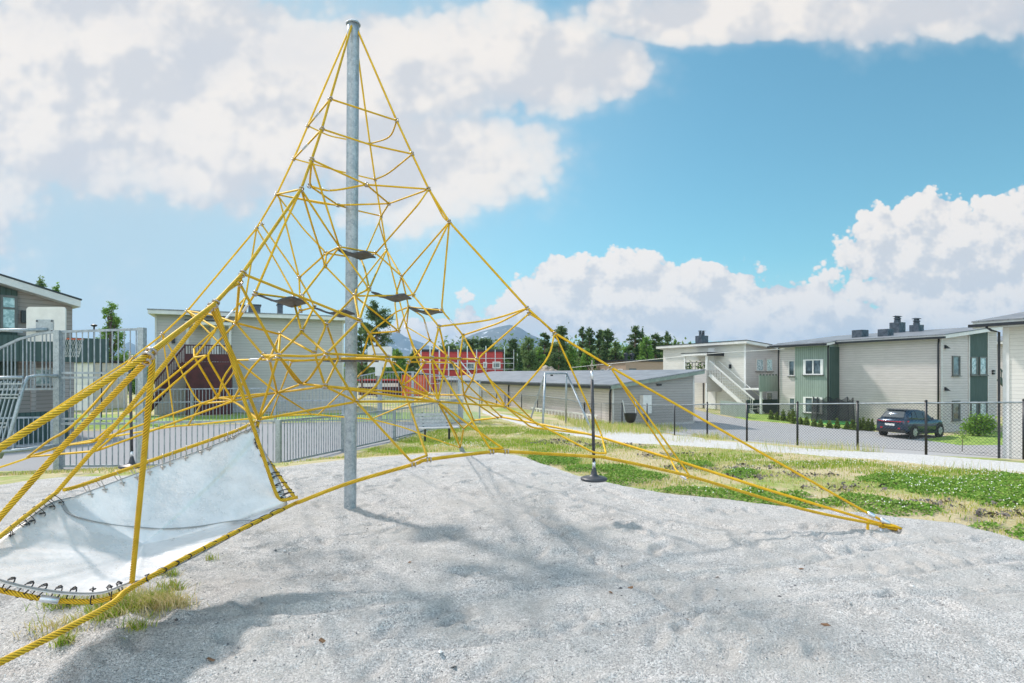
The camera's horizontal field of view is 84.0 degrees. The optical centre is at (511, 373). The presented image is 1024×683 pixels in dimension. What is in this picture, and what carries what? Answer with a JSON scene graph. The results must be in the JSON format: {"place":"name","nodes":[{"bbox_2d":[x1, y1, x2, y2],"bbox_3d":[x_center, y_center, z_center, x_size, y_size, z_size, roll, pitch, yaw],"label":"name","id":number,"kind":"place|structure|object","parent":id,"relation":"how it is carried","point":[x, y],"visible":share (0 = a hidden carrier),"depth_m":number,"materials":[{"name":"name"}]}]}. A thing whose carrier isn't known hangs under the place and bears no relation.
{"place":"outdoors","nodes":[
{"label":"outdoors","id":0,"kind":"place"},
{"bbox_2d":[9,578,208,641],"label":"dead weed grass","id":1,"kind":"structure","parent":0,"point":[175,603],"depth_m":3.55,"materials":[{"name":"beige plant"}]},
{"bbox_2d":[24,552,218,648],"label":"weed grass","id":2,"kind":"structure","parent":0,"point":[111,612],"depth_m":3.55,"materials":[{"name":"green plant"}]},
{"bbox_2d":[113,342,147,366],"bbox_3d":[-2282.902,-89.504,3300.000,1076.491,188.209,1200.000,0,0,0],"label":"mountains","id":3,"kind":"structure","parent":0,"point":[127,345],"depth_m":3246.66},
{"bbox_2d":[344,332,432,368],"bbox_3d":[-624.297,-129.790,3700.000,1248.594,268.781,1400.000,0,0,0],"label":"mountains","id":4,"kind":"structure","parent":0,"point":[402,343],"depth_m":3524.58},
{"bbox_2d":[455,325,543,349],"bbox_3d":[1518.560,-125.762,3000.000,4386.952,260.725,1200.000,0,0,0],"label":"mountains","id":5,"kind":"structure","parent":0,"point":[501,331],"depth_m":2850.16,"materials":[{"name":"stone"}]},
{"bbox_2d":[0,383,1023,539],"bbox_3d":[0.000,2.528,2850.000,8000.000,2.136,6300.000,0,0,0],"label":"ground","id":6,"kind":"structure","parent":0,"point":[536,417],"depth_m":10.25,"materials":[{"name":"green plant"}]},
{"bbox_2d":[36,275,47,287],"bbox_3d":[-28.090,-1.761,34.002,1.826,8.305,1.870,0,0,-26],"label":"willow tree","id":7,"kind":"object","parent":6,"relation":"on","point":[41,283],"visible":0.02,"depth_m":33.93,"materials":[{"name":"green plant"}]},
{"bbox_2d":[0,274,108,437],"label":"row house","id":8,"kind":"structure","parent":6,"relation":"on","point":[18,297],"depth_m":19.46,"materials":[{"name":"grey wood"}]},
{"bbox_2d":[0,295,17,328],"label":"window","id":9,"kind":"structure","parent":8,"relation":"in","point":[8,303],"depth_m":19.22,"materials":[{"name":"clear glass"}]},
{"bbox_2d":[36,368,52,386],"bbox_3d":[-16.442,0.137,19.961,0.150,0.680,0.724,0,0,38],"label":"window","id":10,"kind":"structure","parent":8,"relation":"in","point":[38,370],"depth_m":19.96,"materials":[{"name":"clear glass"}]},
{"bbox_2d":[91,324,96,409],"bbox_3d":[-22.036,-0.152,30.000,0.300,4.902,0.300,0,0,0],"label":"lamp post","id":11,"kind":"object","parent":6,"relation":"on","point":[93,325],"visible":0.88,"depth_m":29.96,"materials":[{"name":"black metal"}]},
{"bbox_2d":[74,360,127,409],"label":"pale garage","id":12,"kind":"structure","parent":6,"relation":"on","point":[97,392],"depth_m":34.33,"materials":[{"name":"white metal"}]},
{"bbox_2d":[75,385,87,409],"bbox_3d":[-25.663,1.450,33.984,0.800,1.500,0.028,0,0,0],"label":"door","id":13,"kind":"structure","parent":12,"relation":"in","point":[79,387],"depth_m":33.97,"materials":[{"name":"white paint"}]},
{"bbox_2d":[96,301,133,392],"bbox_3d":[-26.685,-1.235,38.065,2.553,7.272,2.613,0,0,20],"label":"birch tree","id":14,"kind":"object","parent":6,"relation":"on","point":[114,319],"visible":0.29,"depth_m":38.03,"materials":[{"name":"green plant"}]},
{"bbox_2d":[127,367,147,393],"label":"birch tree","id":15,"kind":"object","parent":6,"relation":"on","point":[133,386],"visible":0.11,"depth_m":62.78,"materials":[{"name":"green plant"}]},
{"bbox_2d":[0,422,482,470],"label":"court surface","id":16,"kind":"object","parent":6,"relation":"on","point":[33,463],"visible":0.32,"depth_m":17.41,"materials":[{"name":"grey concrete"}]},
{"bbox_2d":[1,416,52,447],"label":"court side fence","id":17,"kind":"object","parent":16,"relation":"on","point":[13,445],"visible":0.51,"depth_m":16.47,"materials":[{"name":"metal"}]},
{"bbox_2d":[10,410,67,444],"bbox_3d":[-14.847,1.790,17.923,0.130,1.181,1.578,0,0,21],"label":"board fence","id":18,"kind":"object","parent":16,"relation":"on","point":[31,414],"visible":0.39,"depth_m":17.71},
{"bbox_2d":[53,327,146,469],"bbox_3d":[-8.779,0.683,12.135,1.833,3.330,0.134,0,0,-4],"label":"court end fence","id":19,"kind":"object","parent":16,"relation":"on","point":[59,423],"visible":0.73,"depth_m":12.11,"materials":[{"name":"metal"}]},
{"bbox_2d":[0,331,52,389],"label":"court end fence","id":20,"kind":"object","parent":19,"relation":"attached to","point":[22,339],"visible":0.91,"depth_m":12.24,"materials":[{"name":"metal"}]},
{"bbox_2d":[0,307,83,356],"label":"basketball hoop","id":21,"kind":"object","parent":20,"relation":"attached to","point":[42,319],"visible":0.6,"depth_m":12.59,"materials":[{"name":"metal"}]},
{"bbox_2d":[0,374,58,458],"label":"goal side frame","id":22,"kind":"object","parent":19,"relation":"attached to","point":[23,384],"visible":0.93,"depth_m":11.38,"materials":[{"name":"metal"}]},
{"bbox_2d":[153,387,344,423],"bbox_3d":[-11.386,1.538,24.494,8.173,1.878,0.299,0,0,-6],"label":"court far fence","id":23,"kind":"object","parent":16,"relation":"on","point":[191,401],"visible":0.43,"depth_m":24.58,"materials":[{"name":"metal"}]},
{"bbox_2d":[147,399,462,465],"bbox_3d":[-3.952,1.749,17.785,2.534,1.468,13.638,0,0,25],"label":"court side fence","id":24,"kind":"object","parent":16,"relation":"on","point":[278,441],"visible":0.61,"depth_m":14.16,"materials":[{"name":"metal"}]},
{"bbox_2d":[458,380,479,422],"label":"gate","id":25,"kind":"structure","parent":24,"relation":"attached to","point":[476,410],"depth_m":24.20,"materials":[{"name":"silver metal"}]},
{"bbox_2d":[358,371,460,420],"bbox_3d":[-4.734,1.174,25.300,4.929,2.535,0.310,0,0,0],"label":"court end fence","id":26,"kind":"object","parent":16,"relation":"on","point":[387,398],"visible":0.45,"depth_m":25.32,"materials":[{"name":"metal"}]},
{"bbox_2d":[147,303,344,415],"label":"row house","id":27,"kind":"structure","parent":6,"relation":"on","point":[242,346],"depth_m":32.21,"materials":[{"name":"beige wood"}]},
{"bbox_2d":[211,327,219,353],"bbox_3d":[-16.442,-1.633,31.501,0.441,2.050,0.047,0,0,-25],"label":"door","id":28,"kind":"structure","parent":27,"relation":"in","point":[217,334],"depth_m":31.49,"materials":[{"name":"white paint"}]},
{"bbox_2d":[74,412,480,429],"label":"lawn behind the court","id":29,"kind":"structure","parent":6,"relation":"on","point":[206,418],"depth_m":27.45,"materials":[{"name":"green plant"}]},
{"bbox_2d":[357,318,368,395],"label":"pine tree","id":30,"kind":"object","parent":6,"relation":"on","point":[360,339],"visible":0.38,"depth_m":59.78,"materials":[{"name":"green plant"}]},
{"bbox_2d":[357,300,395,396],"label":"pine tree","id":31,"kind":"object","parent":6,"relation":"on","point":[374,317],"visible":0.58,"depth_m":55.87,"materials":[{"name":"green plant"}]},
{"bbox_2d":[357,379,400,394],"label":"red building","id":32,"kind":"structure","parent":6,"relation":"on","point":[392,384],"depth_m":62.00,"materials":[{"name":"white paint"}]},
{"bbox_2d":[368,347,391,420],"bbox_3d":[-5.807,0.475,25.135,1.069,3.312,0.330,0,0,0],"label":"basketball hoop","id":33,"kind":"object","parent":6,"relation":"on","point":[379,365],"visible":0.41,"depth_m":24.98,"materials":[{"name":"white metal"}]},
{"bbox_2d":[383,349,405,378],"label":"birch tree","id":34,"kind":"object","parent":6,"relation":"on","point":[400,362],"visible":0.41,"depth_m":71.51,"materials":[{"name":"green plant"}]},
{"bbox_2d":[404,351,420,373],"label":"willow tree","id":35,"kind":"object","parent":6,"relation":"on","point":[413,367],"visible":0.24,"depth_m":73.73,"materials":[{"name":"green plant"}]},
{"bbox_2d":[402,374,427,395],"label":"red container","id":36,"kind":"object","parent":6,"relation":"on","point":[422,380],"visible":0.36,"depth_m":60.00,"materials":[{"name":"red metal"}]},
{"bbox_2d":[147,322,686,385],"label":"forest","id":37,"kind":"object","parent":6,"relation":"on","point":[534,350],"visible":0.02,"depth_m":103.81,"materials":[{"name":"green plant"}]},
{"bbox_2d":[415,412,459,440],"bbox_3d":[-2.329,1.655,17.709,1.270,0.867,0.693,0,0,-20],"label":"park bench","id":38,"kind":"object","parent":6,"relation":"on","point":[435,424],"visible":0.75,"depth_m":17.77,"materials":[{"name":"grey wood"}]},
{"bbox_2d":[411,349,503,391],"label":"red building","id":39,"kind":"structure","parent":6,"relation":"on","point":[490,353],"depth_m":80.00,"materials":[{"name":"red painted wood cladding"},{"name":"white painted trim"},{"name":"black metal"}]},
{"bbox_2d":[420,346,517,391],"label":"scaffolding","id":40,"kind":"object","parent":6,"relation":"on","point":[467,363],"visible":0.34,"depth_m":78.58,"materials":[{"name":"silver metal"}]},
{"bbox_2d":[464,338,478,348],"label":"pine tree","id":41,"kind":"object","parent":6,"relation":"on","point":[472,340],"visible":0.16,"depth_m":97.56,"materials":[{"name":"green plant"}]},
{"bbox_2d":[477,337,493,348],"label":"pine tree","id":42,"kind":"object","parent":6,"relation":"on","point":[482,342],"visible":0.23,"depth_m":97.35,"materials":[{"name":"green plant"}]},
{"bbox_2d":[0,452,1023,682],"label":"play area gravel","id":43,"kind":"structure","parent":6,"relation":"on","point":[834,645],"depth_m":3.95,"materials":[{"name":"white stone"}]},
{"bbox_2d":[0,19,902,665],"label":"climbing net","id":44,"kind":"object","parent":43,"relation":"on","point":[144,525],"visible":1,"depth_m":4.23,"materials":[{"name":"yellow fabric"}]},
{"bbox_2d":[118,351,139,468],"bbox_3d":[-4.677,0.444,7.000,0.284,1.438,0.284,0,0,0],"label":"hanging disc seat","id":45,"kind":"object","parent":44,"relation":"hanging from","point":[131,461],"visible":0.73,"depth_m":6.99,"materials":[{"name":"grey rubber"}]},
{"bbox_2d":[580,362,607,482],"bbox_3d":[0.864,0.497,6.000,0.284,1.270,0.284,0,0,0],"label":"hanging disc seat","id":46,"kind":"object","parent":44,"relation":"hanging from","point":[593,477],"visible":1,"depth_m":5.98,"materials":[{"name":"grey rubber"}]},
{"bbox_2d":[13,471,1019,681],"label":"loose stones","id":47,"kind":"object","parent":43,"relation":"on","point":[441,651],"visible":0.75,"depth_m":4.08,"materials":[{"name":"white stone"}]},
{"bbox_2d":[206,561,830,660],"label":"leaf litter","id":48,"kind":"object","parent":43,"relation":"on","point":[321,639],"visible":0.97,"depth_m":3.46,"materials":[{"name":"brown plant"}]},
{"bbox_2d":[505,337,519,370],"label":"pine tree","id":49,"kind":"object","parent":6,"relation":"on","point":[513,345],"visible":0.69,"depth_m":83.56,"materials":[{"name":"green plant"}]},
{"bbox_2d":[515,348,523,370],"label":"spruce tree","id":50,"kind":"object","parent":6,"relation":"on","point":[520,364],"visible":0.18,"depth_m":65.86,"materials":[{"name":"green plant"}]},
{"bbox_2d":[512,336,540,370],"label":"willow tree","id":51,"kind":"object","parent":6,"relation":"on","point":[530,358],"visible":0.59,"depth_m":71.35,"materials":[{"name":"green plant"}]},
{"bbox_2d":[535,346,546,367],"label":"birch tree","id":52,"kind":"object","parent":6,"relation":"on","point":[540,356],"visible":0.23,"depth_m":75.79,"materials":[{"name":"green plant"}]},
{"bbox_2d":[536,333,552,365],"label":"pine tree","id":53,"kind":"object","parent":6,"relation":"on","point":[544,343],"visible":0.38,"depth_m":79.74,"materials":[{"name":"green plant"}]},
{"bbox_2d":[536,365,557,370],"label":"rock heap","id":54,"kind":"object","parent":6,"relation":"on","point":[546,368],"visible":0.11,"depth_m":59.34,"materials":[{"name":"beige stone"}]},
{"bbox_2d":[545,325,569,370],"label":"pine tree","id":55,"kind":"object","parent":6,"relation":"on","point":[559,362],"visible":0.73,"depth_m":65.77,"materials":[{"name":"green plant"}]},
{"bbox_2d":[529,372,591,427],"bbox_3d":[1.925,1.133,23.652,1.984,2.385,4.868,0,0,-4],"label":"swing frame","id":56,"kind":"object","parent":6,"relation":"on","point":[571,384],"visible":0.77,"depth_m":23.13,"materials":[{"name":"metal"}]},
{"bbox_2d":[531,407,597,419],"bbox_3d":[3.060,2.600,35.504,0.050,0.560,8.200,0,0,-25],"label":"ladder","id":57,"kind":"object","parent":6,"relation":"on","point":[575,413],"visible":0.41,"depth_m":34.64,"materials":[{"name":"white metal"}]},
{"bbox_2d":[436,369,705,424],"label":"long shed","id":58,"kind":"structure","parent":6,"relation":"on","point":[676,386],"depth_m":33.51,"materials":[{"name":"concrete"}]},
{"bbox_2d":[564,345,580,370],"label":"birch tree","id":59,"kind":"object","parent":6,"relation":"on","point":[572,357],"visible":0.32,"depth_m":67.75,"materials":[{"name":"green plant"}]},
{"bbox_2d":[577,326,587,365],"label":"pine tree","id":60,"kind":"object","parent":6,"relation":"on","point":[582,335],"visible":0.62,"depth_m":75.80,"materials":[{"name":"green plant"}]},
{"bbox_2d":[577,348,596,369],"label":"birch tree","id":61,"kind":"object","parent":6,"relation":"on","point":[586,361],"visible":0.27,"depth_m":69.67,"materials":[{"name":"green plant"}]},
{"bbox_2d":[583,327,596,357],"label":"pine tree","id":62,"kind":"object","parent":6,"relation":"on","point":[590,340],"visible":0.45,"depth_m":77.79,"materials":[{"name":"green plant"}]},
{"bbox_2d":[592,329,604,360],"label":"pine tree","id":63,"kind":"object","parent":6,"relation":"on","point":[597,342],"visible":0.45,"depth_m":75.82,"materials":[{"name":"green plant"}]},
{"bbox_2d":[598,328,614,359],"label":"pine tree","id":64,"kind":"object","parent":6,"relation":"on","point":[607,335],"visible":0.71,"depth_m":73.66,"materials":[{"name":"green plant"}]},
{"bbox_2d":[610,340,623,359],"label":"tree","id":65,"kind":"object","parent":6,"relation":"on","point":[617,347],"visible":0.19,"depth_m":77.75,"materials":[{"name":"green plant"}]},
{"bbox_2d":[588,353,662,369],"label":"flat roofed building","id":66,"kind":"structure","parent":6,"relation":"on","point":[627,364],"depth_m":66.47,"materials":[{"name":"beige concrete"}]},
{"bbox_2d":[625,325,644,359],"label":"pine tree","id":67,"kind":"object","parent":6,"relation":"on","point":[638,335],"visible":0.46,"depth_m":71.91,"materials":[{"name":"green plant"}]},
{"bbox_2d":[636,336,654,359],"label":"birch tree","id":68,"kind":"object","parent":6,"relation":"on","point":[648,352],"visible":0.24,"depth_m":69.82,"materials":[{"name":"green plant"}]},
{"bbox_2d":[555,414,739,440],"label":"tall grass","id":69,"kind":"structure","parent":6,"relation":"on","point":[603,423],"depth_m":23.64,"materials":[{"name":"green plant"}]},
{"bbox_2d":[622,400,636,422],"bbox_3d":[5.507,1.773,26.493,0.546,1.063,0.519,0,0,-42],"label":"bucket swing seat","id":70,"kind":"object","parent":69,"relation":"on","point":[630,417],"visible":0.92,"depth_m":26.35,"materials":[{"name":"black rubber"}]},
{"bbox_2d":[648,333,664,359],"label":"pine tree","id":71,"kind":"object","parent":6,"relation":"on","point":[656,342],"visible":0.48,"depth_m":75.80,"materials":[{"name":"green plant"}]},
{"bbox_2d":[662,331,672,354],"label":"pine tree","id":72,"kind":"object","parent":6,"relation":"on","point":[667,337],"visible":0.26,"depth_m":81.91,"materials":[{"name":"green plant"}]},
{"bbox_2d":[364,426,996,476],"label":"meadow grass","id":73,"kind":"structure","parent":6,"relation":"on","point":[489,431],"depth_m":13.26,"materials":[{"name":"green plant"}]},
{"bbox_2d":[656,330,777,413],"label":"white house","id":74,"kind":"structure","parent":6,"relation":"on","point":[729,376],"depth_m":47.56,"materials":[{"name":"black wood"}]},
{"bbox_2d":[572,349,778,367],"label":"overhead cable","id":75,"kind":"object","parent":74,"relation":"attached to","point":[682,356],"visible":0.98,"depth_m":44.59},
{"bbox_2d":[708,348,714,369],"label":"door","id":76,"kind":"structure","parent":74,"relation":"in","point":[712,358],"depth_m":49.34,"materials":[{"name":"white paint"}]},
{"bbox_2d":[708,392,715,408],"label":"door","id":77,"kind":"structure","parent":74,"relation":"in","point":[711,395],"depth_m":49.23,"materials":[{"name":"white paint"}]},
{"bbox_2d":[742,374,777,413],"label":"green balcony","id":78,"kind":"structure","parent":74,"relation":"attached to","point":[767,382],"depth_m":43.33,"materials":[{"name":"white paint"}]},
{"bbox_2d":[755,359,764,371],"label":"window","id":79,"kind":"structure","parent":74,"relation":"in","point":[759,362],"depth_m":46.60,"materials":[{"name":"clear glass"}]},
{"bbox_2d":[766,359,773,371],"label":"window","id":80,"kind":"structure","parent":74,"relation":"in","point":[769,362],"depth_m":47.08,"materials":[{"name":"clear glass"}]},
{"bbox_2d":[434,441,1023,540],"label":"clover","id":81,"kind":"object","parent":6,"relation":"on","point":[1007,479],"depth_m":7.96,"materials":[{"name":"green plant"}]},
{"bbox_2d":[720,400,745,417],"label":"board fence","id":82,"kind":"object","parent":6,"relation":"on","point":[740,412],"visible":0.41,"depth_m":40.65,"materials":[{"name":"wood"}]},
{"bbox_2d":[481,391,1023,459],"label":"chain link fence","id":83,"kind":"object","parent":6,"relation":"on","point":[857,414],"visible":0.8,"depth_m":15.45,"materials":[{"name":"black metal"}]},
{"bbox_2d":[746,399,777,412],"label":"board fence","id":84,"kind":"object","parent":6,"relation":"on","point":[769,401],"visible":0.39,"depth_m":45.08,"materials":[{"name":"wood"}]},
{"bbox_2d":[538,419,1006,471],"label":"tall grass","id":85,"kind":"structure","parent":6,"relation":"on","point":[712,438],"depth_m":14.85,"materials":[{"name":"green"}]},
{"bbox_2d":[526,438,1023,516],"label":"grass","id":86,"kind":"structure","parent":6,"relation":"on","point":[978,511],"depth_m":8.74,"materials":[{"name":"plant"}]},
{"bbox_2d":[789,408,795,422],"bbox_3d":[17.963,2.724,36.401,0.586,1.060,0.639,0,0,0],"label":"thuja","id":87,"kind":"object","parent":6,"relation":"on","point":[792,416],"visible":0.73,"depth_m":36.36,"materials":[{"name":"green plant"}]},
{"bbox_2d":[625,410,1002,457],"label":"car park","id":88,"kind":"structure","parent":6,"relation":"on","point":[872,434],"depth_m":28.89,"materials":[{"name":"grey asphalt"}]},
{"bbox_2d":[876,408,943,438],"bbox_3d":[21.800,2.686,31.112,3.587,1.597,1.999,0,0,-24],"label":"parked car","id":89,"kind":"object","parent":88,"relation":"on","point":[889,417],"visible":0.82,"depth_m":30.35,"materials":[{"name":"blue paint"}]},
{"bbox_2d":[767,315,1002,431],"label":"row house","id":90,"kind":"structure","parent":6,"relation":"on","point":[896,362],"depth_m":36.07,"materials":[{"name":"white wood"}]},
{"bbox_2d":[787,360,795,376],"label":"window","id":91,"kind":"structure","parent":90,"relation":"in","point":[791,363],"depth_m":41.66,"materials":[{"name":"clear glass"}]},
{"bbox_2d":[788,397,795,411],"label":"window","id":92,"kind":"structure","parent":90,"relation":"in","point":[791,400],"depth_m":41.63,"materials":[{"name":"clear glass"}]},
{"bbox_2d":[803,397,822,413],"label":"window","id":93,"kind":"structure","parent":90,"relation":"in","point":[805,399],"depth_m":40.35,"materials":[{"name":"white glass"}]},
{"bbox_2d":[803,359,823,375],"bbox_3d":[21.155,-0.425,40.004,0.150,1.130,1.659,0,0,-25],"label":"window","id":94,"kind":"structure","parent":90,"relation":"in","point":[814,367],"depth_m":39.97,"materials":[{"name":"white paint"}]},
{"bbox_2d":[951,401,960,420],"bbox_3d":[26.634,2.238,34.091,0.921,1.213,0.150,0,0,-25],"label":"window","id":95,"kind":"structure","parent":90,"relation":"in","point":[956,408],"depth_m":34.12,"materials":[{"name":"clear glass"}]},
{"bbox_2d":[951,356,961,376],"bbox_3d":[26.634,-0.436,34.091,0.921,1.232,0.150,0,0,-25],"label":"window","id":96,"kind":"structure","parent":90,"relation":"in","point":[956,360],"depth_m":34.13,"materials":[{"name":"clear glass"}]},
{"bbox_2d":[970,401,977,417],"bbox_3d":[28.280,2.196,34.847,0.692,1.020,0.090,0,0,-25],"label":"window","id":97,"kind":"structure","parent":90,"relation":"in","point":[972,411],"depth_m":34.83,"materials":[{"name":"clear glass"}]},
{"bbox_2d":[970,357,978,375],"bbox_3d":[28.293,-0.436,34.820,0.812,1.168,0.150,0,0,-25],"label":"window","id":98,"kind":"structure","parent":90,"relation":"in","point":[973,360],"depth_m":34.83,"materials":[{"name":"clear glass"}]},
{"bbox_2d":[979,401,986,415],"bbox_3d":[29.186,2.222,35.266,0.815,1.032,0.090,0,0,-25],"label":"window","id":99,"kind":"structure","parent":90,"relation":"in","point":[984,406],"depth_m":35.28,"materials":[{"name":"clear glass"}]},
{"bbox_2d":[979,357,988,375],"bbox_3d":[29.199,-0.441,35.239,0.935,1.181,0.150,0,0,-25],"label":"window","id":100,"kind":"structure","parent":90,"relation":"in","point":[982,360],"depth_m":35.24,"materials":[{"name":"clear glass"}]},
{"bbox_2d":[954,431,972,451],"bbox_3d":[20.153,3.078,25.459,0.855,1.087,0.530,0,0,0],"label":"sapling","id":101,"kind":"object","parent":6,"relation":"on","point":[961,435],"visible":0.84,"depth_m":25.45,"materials":[{"name":"green plant"}]},
{"bbox_2d":[959,411,997,436],"bbox_3d":[25.808,2.831,31.575,1.935,1.442,1.582,0,0,29],"label":"leafy bush","id":102,"kind":"object","parent":6,"relation":"on","point":[980,426],"visible":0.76,"depth_m":31.27,"materials":[{"name":"green plant"}]},
{"bbox_2d":[968,312,1023,458],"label":"row house","id":103,"kind":"structure","parent":6,"relation":"on","point":[1012,325],"depth_m":22.73,"materials":[{"name":"white wood"}]},
{"bbox_2d":[997,336,1002,416],"bbox_3d":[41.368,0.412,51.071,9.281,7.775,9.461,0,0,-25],"label":"downspout","id":104,"kind":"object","parent":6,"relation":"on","point":[1001,370],"depth_m":46.72,"materials":[{"name":"metal"}]},
{"bbox_2d":[0,0,1023,356],"label":"sky","id":105,"kind":"structure","parent":0,"point":[764,171],"materials":[{"name":"blue"}]},
{"bbox_2d":[482,410,1023,472],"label":"gravel path","id":106,"kind":"structure","parent":0,"point":[643,438],"depth_m":13.26,"materials":[{"name":"grey gravel"}]},
{"bbox_2d":[737,413,933,434],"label":"parking lawn","id":107,"kind":"structure","parent":0,"point":[757,417],"depth_m":38.61,"materials":[{"name":"green plant"}]},
{"bbox_2d":[811,396,854,424],"bbox_3d":[21.190,2.463,37.600,2.620,1.875,2.620,0,0,0],"label":"trampoline","id":108,"kind":"object","parent":107,"relation":"on","point":[847,414],"visible":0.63,"depth_m":36.69,"materials":[{"name":"black fabric"}]},
{"bbox_2d":[923,432,1002,444],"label":"parking lawn","id":109,"kind":"structure","parent":0,"point":[967,442],"depth_m":29.73,"materials":[{"name":"green plant"}]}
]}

